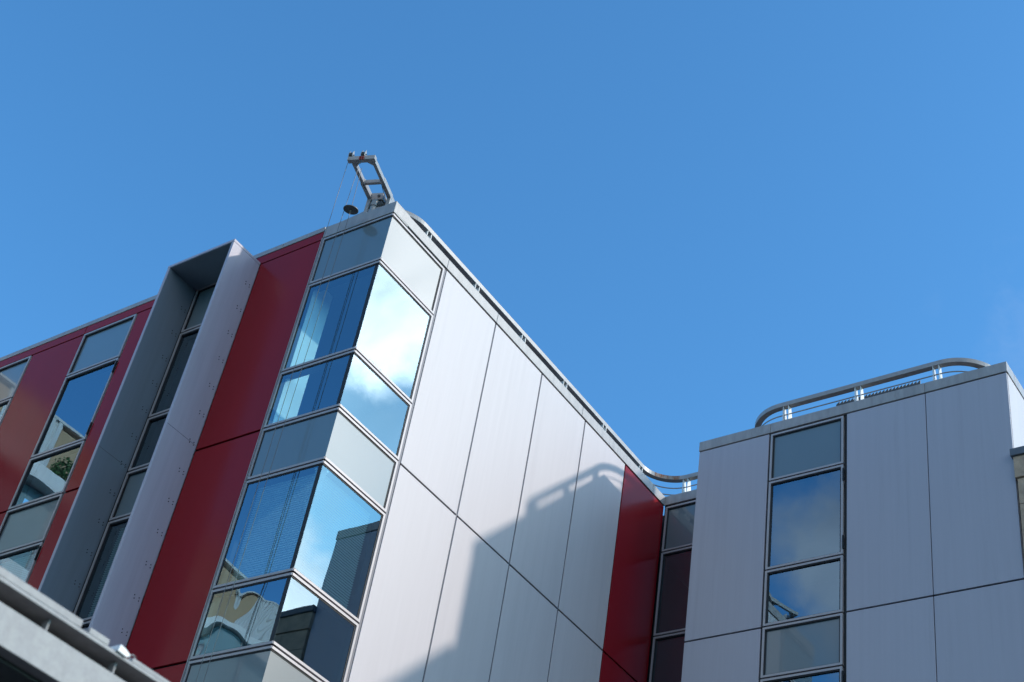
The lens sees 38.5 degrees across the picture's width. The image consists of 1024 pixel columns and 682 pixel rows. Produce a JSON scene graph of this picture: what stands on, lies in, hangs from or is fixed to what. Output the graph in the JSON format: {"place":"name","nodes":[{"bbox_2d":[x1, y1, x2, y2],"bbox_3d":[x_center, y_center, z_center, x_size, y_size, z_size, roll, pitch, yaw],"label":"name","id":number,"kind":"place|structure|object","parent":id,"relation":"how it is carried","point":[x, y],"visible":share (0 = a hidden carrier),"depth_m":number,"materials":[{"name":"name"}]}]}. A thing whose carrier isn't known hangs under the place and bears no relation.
{"place":"outdoors","nodes":[
{"label":"outdoors","id":0,"kind":"place"},
{"bbox_2d":[0,0,1023,515],"label":"sky","id":1,"kind":"structure","parent":0,"point":[708,216],"materials":[{"name":"blue"}]},
{"bbox_2d":[1010,446,1023,547],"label":"stone building","id":2,"kind":"structure","parent":0,"point":[1017,455],"depth_m":23.25,"materials":[{"name":"stone"}]},
{"bbox_3d":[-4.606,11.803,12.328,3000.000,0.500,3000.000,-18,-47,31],"label":"ground","id":3,"kind":"structure","parent":0,"visible":0},
{"bbox_2d":[0,566,168,681],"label":"steel canopy","id":4,"kind":"object","parent":3,"relation":"on","point":[43,638],"visible":1,"depth_m":4.56,"materials":[{"name":"white metal"}]},
{"bbox_2d":[0,201,1023,681],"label":"office building","id":5,"kind":"structure","parent":3,"relation":"on","point":[460,485],"depth_m":23.96,"materials":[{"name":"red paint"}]},
{"bbox_2d":[0,398,12,425],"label":"window","id":6,"kind":"structure","parent":5,"relation":"in","point":[7,402],"depth_m":27.68,"materials":[{"name":"grey metal"}]},
{"bbox_2d":[0,356,31,401],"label":"window","id":7,"kind":"structure","parent":5,"relation":"in","point":[11,375],"depth_m":28.35,"materials":[{"name":"grey glass"}]},
{"bbox_2d":[0,542,43,582],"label":"window","id":8,"kind":"structure","parent":5,"relation":"in","point":[38,546],"depth_m":23.97,"materials":[{"name":"glass"}]},
{"bbox_2d":[0,493,63,553],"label":"window","id":9,"kind":"structure","parent":5,"relation":"in","point":[29,524],"depth_m":24.45,"materials":[{"name":"grey glass"}]},
{"bbox_2d":[8,441,85,509],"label":"window","id":10,"kind":"structure","parent":5,"relation":"in","point":[13,504],"depth_m":25.27,"materials":[{"name":"grey metal"}]},
{"bbox_2d":[31,357,119,457],"bbox_3d":[-7.722,1.197,26.034,1.444,1.820,0.120,-18,-47,31],"label":"window","id":11,"kind":"structure","parent":5,"relation":"in","point":[36,452],"depth_m":26.26,"materials":[{"name":"grey metal"}]},
{"bbox_2d":[66,314,137,376],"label":"window","id":12,"kind":"structure","parent":5,"relation":"in","point":[106,343],"depth_m":26.98,"materials":[{"name":"grey glass"}]},
{"bbox_2d":[81,611,138,647],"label":"window","id":13,"kind":"structure","parent":5,"relation":"in","point":[85,625],"depth_m":21.56,"materials":[{"name":"grey metal"}]},
{"bbox_2d":[73,505,175,621],"bbox_3d":[-5.816,3.389,22.079,1.446,1.810,0.190,-18,-47,31],"label":"window","id":14,"kind":"structure","parent":5,"relation":"in","point":[109,528],"depth_m":22.40,"materials":[{"name":"grey metal"}]},
{"bbox_2d":[109,455,193,521],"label":"window","id":15,"kind":"structure","parent":5,"relation":"in","point":[132,483],"depth_m":23.19,"materials":[{"name":"grey glass"}]},
{"bbox_2d":[128,400,212,471],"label":"window","id":16,"kind":"structure","parent":5,"relation":"in","point":[133,466],"depth_m":23.93,"materials":[{"name":"grey metal"}]},
{"bbox_2d":[149,314,242,417],"bbox_3d":[-5.268,0.407,24.517,1.445,1.820,0.102,-18,-47,31],"label":"window","id":17,"kind":"structure","parent":5,"relation":"in","point":[154,411],"depth_m":24.83,"materials":[{"name":"grey metal"}]},
{"bbox_2d":[181,269,258,332],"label":"window","id":18,"kind":"structure","parent":5,"relation":"in","point":[201,300],"depth_m":25.68,"materials":[{"name":"grey glass"}]},
{"bbox_2d":[182,645,274,681],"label":"window","id":19,"kind":"structure","parent":5,"relation":"in","point":[250,665],"depth_m":19.07,"materials":[{"name":"grey glass"}]},
{"bbox_2d":[189,572,295,660],"bbox_3d":[-3.601,3.704,19.625,1.477,1.065,0.102,-17,-47,30],"label":"window","id":20,"kind":"structure","parent":5,"relation":"in","point":[281,578],"depth_m":19.74,"materials":[{"name":"grey metal"}]},
{"bbox_2d":[212,460,328,589],"bbox_3d":[-3.364,2.612,20.577,1.477,1.810,0.182,-17,-47,30],"label":"window","id":21,"kind":"structure","parent":5,"relation":"in","point":[218,584],"depth_m":20.65,"materials":[{"name":"blue glass"}]},
{"bbox_2d":[262,646,321,681],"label":"window","id":22,"kind":"structure","parent":5,"relation":"in","point":[279,668],"depth_m":18.96,"materials":[{"name":"grey glass"}]},
{"bbox_2d":[246,407,340,480],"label":"window","id":23,"kind":"structure","parent":5,"relation":"in","point":[303,441],"depth_m":21.41,"materials":[{"name":"glass"}]},
{"bbox_2d":[263,350,357,428],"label":"window","id":24,"kind":"structure","parent":5,"relation":"in","point":[344,356],"depth_m":22.23,"materials":[{"name":"grey metal"}]},
{"bbox_2d":[269,573,358,681],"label":"window","id":25,"kind":"structure","parent":5,"relation":"in","point":[354,626],"depth_m":19.94,"materials":[{"name":"grey metal"}]},
{"bbox_2d":[281,260,381,371],"bbox_3d":[-2.816,-0.371,23.014,1.477,1.820,0.102,-17,-47,30],"label":"window","id":26,"kind":"structure","parent":5,"relation":"in","point":[371,266],"depth_m":23.24,"materials":[{"name":"grey metal"}]},
{"bbox_2d":[288,460,385,622],"bbox_3d":[-2.461,2.831,20.632,0.182,1.810,1.447,-17,-47,30],"label":"window","id":27,"kind":"structure","parent":5,"relation":"in","point":[380,515],"depth_m":20.75,"materials":[{"name":"blue glass"}]},
{"bbox_2d":[309,213,395,284],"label":"window","id":28,"kind":"structure","parent":5,"relation":"in","point":[361,245],"depth_m":23.91,"materials":[{"name":"glass"}]},
{"bbox_2d":[320,407,397,512],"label":"window","id":29,"kind":"structure","parent":5,"relation":"in","point":[352,452],"depth_m":21.47,"materials":[{"name":"grey glass"}]},
{"bbox_2d":[347,150,394,212],"bbox_3d":[-2.473,-2.304,25.082,0.504,1.418,1.395,-3,-41,17],"label":"davit crane","id":30,"kind":"object","parent":5,"relation":"on","point":[374,201],"visible":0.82,"depth_m":25.41,"materials":[{"name":"metal"}]},
{"bbox_2d":[182,160,348,681],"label":"steel cable","id":31,"kind":"object","parent":30,"relation":"hanging from","point":[262,431],"visible":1,"depth_m":21.25,"materials":[{"name":"metal"}]},
{"bbox_2d":[196,167,358,680],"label":"steel cable","id":32,"kind":"object","parent":30,"relation":"hanging from","point":[270,444],"visible":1,"depth_m":21.11,"materials":[{"name":"metal"}]},
{"bbox_2d":[203,168,361,681],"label":"steel cable","id":33,"kind":"object","parent":30,"relation":"hanging from","point":[279,440],"visible":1,"depth_m":21.11,"materials":[{"name":"metal"}]},
{"bbox_2d":[343,205,358,214],"bbox_3d":[-2.655,-2.164,24.170,0.256,0.102,0.256,-18,-47,31],"label":"cable disc","id":34,"kind":"object","parent":33,"relation":"attached to","point":[351,209],"visible":1,"depth_m":24.16,"materials":[{"name":"grey metal"}]},
{"bbox_2d":[339,350,411,460],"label":"window","id":35,"kind":"structure","parent":5,"relation":"in","point":[363,362],"depth_m":22.37,"materials":[{"name":"grey metal"}]},
{"bbox_2d":[353,261,432,403],"bbox_3d":[-1.859,-0.138,23.072,0.102,1.820,1.447,-17,-47,30],"label":"window","id":36,"kind":"structure","parent":5,"relation":"in","point":[429,317],"depth_m":23.42,"materials":[{"name":"grey metal"}]},
{"bbox_2d":[378,213,444,314],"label":"window","id":37,"kind":"structure","parent":5,"relation":"in","point":[403,254],"depth_m":23.98,"materials":[{"name":"grey glass"}]},
{"bbox_2d":[341,207,697,495],"bbox_3d":[0.309,0.591,27.588,9.977,1.000,2.612,33,-44,-25],"label":"roof railing","id":38,"kind":"object","parent":5,"relation":"on","point":[443,247],"visible":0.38,"depth_m":27.88,"materials":[{"name":"metal"}]},
{"bbox_2d":[649,631,684,681],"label":"window","id":39,"kind":"structure","parent":5,"relation":"in","point":[680,634],"depth_m":27.11,"materials":[{"name":"grey metal"}]},
{"bbox_2d":[653,546,691,636],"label":"window","id":40,"kind":"structure","parent":5,"relation":"in","point":[687,549],"depth_m":28.00,"materials":[{"name":"grey metal"}]},
{"bbox_2d":[662,500,695,551],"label":"window","id":41,"kind":"structure","parent":5,"relation":"in","point":[679,518],"depth_m":28.74,"materials":[{"name":"grey glass"}]},
{"bbox_2d":[760,613,843,678],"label":"window","id":42,"kind":"structure","parent":5,"relation":"in","point":[813,644],"depth_m":23.72,"materials":[{"name":"grey glass"}]},
{"bbox_2d":[760,666,843,681],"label":"window","id":43,"kind":"structure","parent":5,"relation":"in","point":[840,669],"depth_m":23.30,"materials":[{"name":"grey metal"}]},
{"bbox_2d":[763,555,844,626],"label":"window","id":44,"kind":"structure","parent":5,"relation":"in","point":[841,558],"depth_m":24.43,"materials":[{"name":"grey metal"}]},
{"bbox_2d":[765,464,844,570],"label":"window","id":45,"kind":"structure","parent":5,"relation":"in","point":[841,468],"depth_m":25.38,"materials":[{"name":"grey metal"}]},
{"bbox_2d":[769,416,844,481],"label":"window","id":46,"kind":"structure","parent":5,"relation":"in","point":[819,445],"depth_m":26.22,"materials":[{"name":"glass"}]},
{"bbox_2d":[755,358,989,427],"bbox_3d":[6.966,1.840,27.549,4.850,1.000,2.340,-18,-47,31],"label":"roof railing","id":47,"kind":"object","parent":5,"relation":"on","point":[855,387],"visible":0.34,"depth_m":27.03,"materials":[{"name":"metal"}]},
{"bbox_2d":[836,381,920,405],"bbox_3d":[7.211,1.976,28.775,1.840,2.415,0.180,-18,-47,31],"label":"louvre screen","id":48,"kind":"object","parent":5,"relation":"on","point":[877,393],"visible":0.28,"depth_m":29.40,"materials":[{"name":"metal"}]}
]}

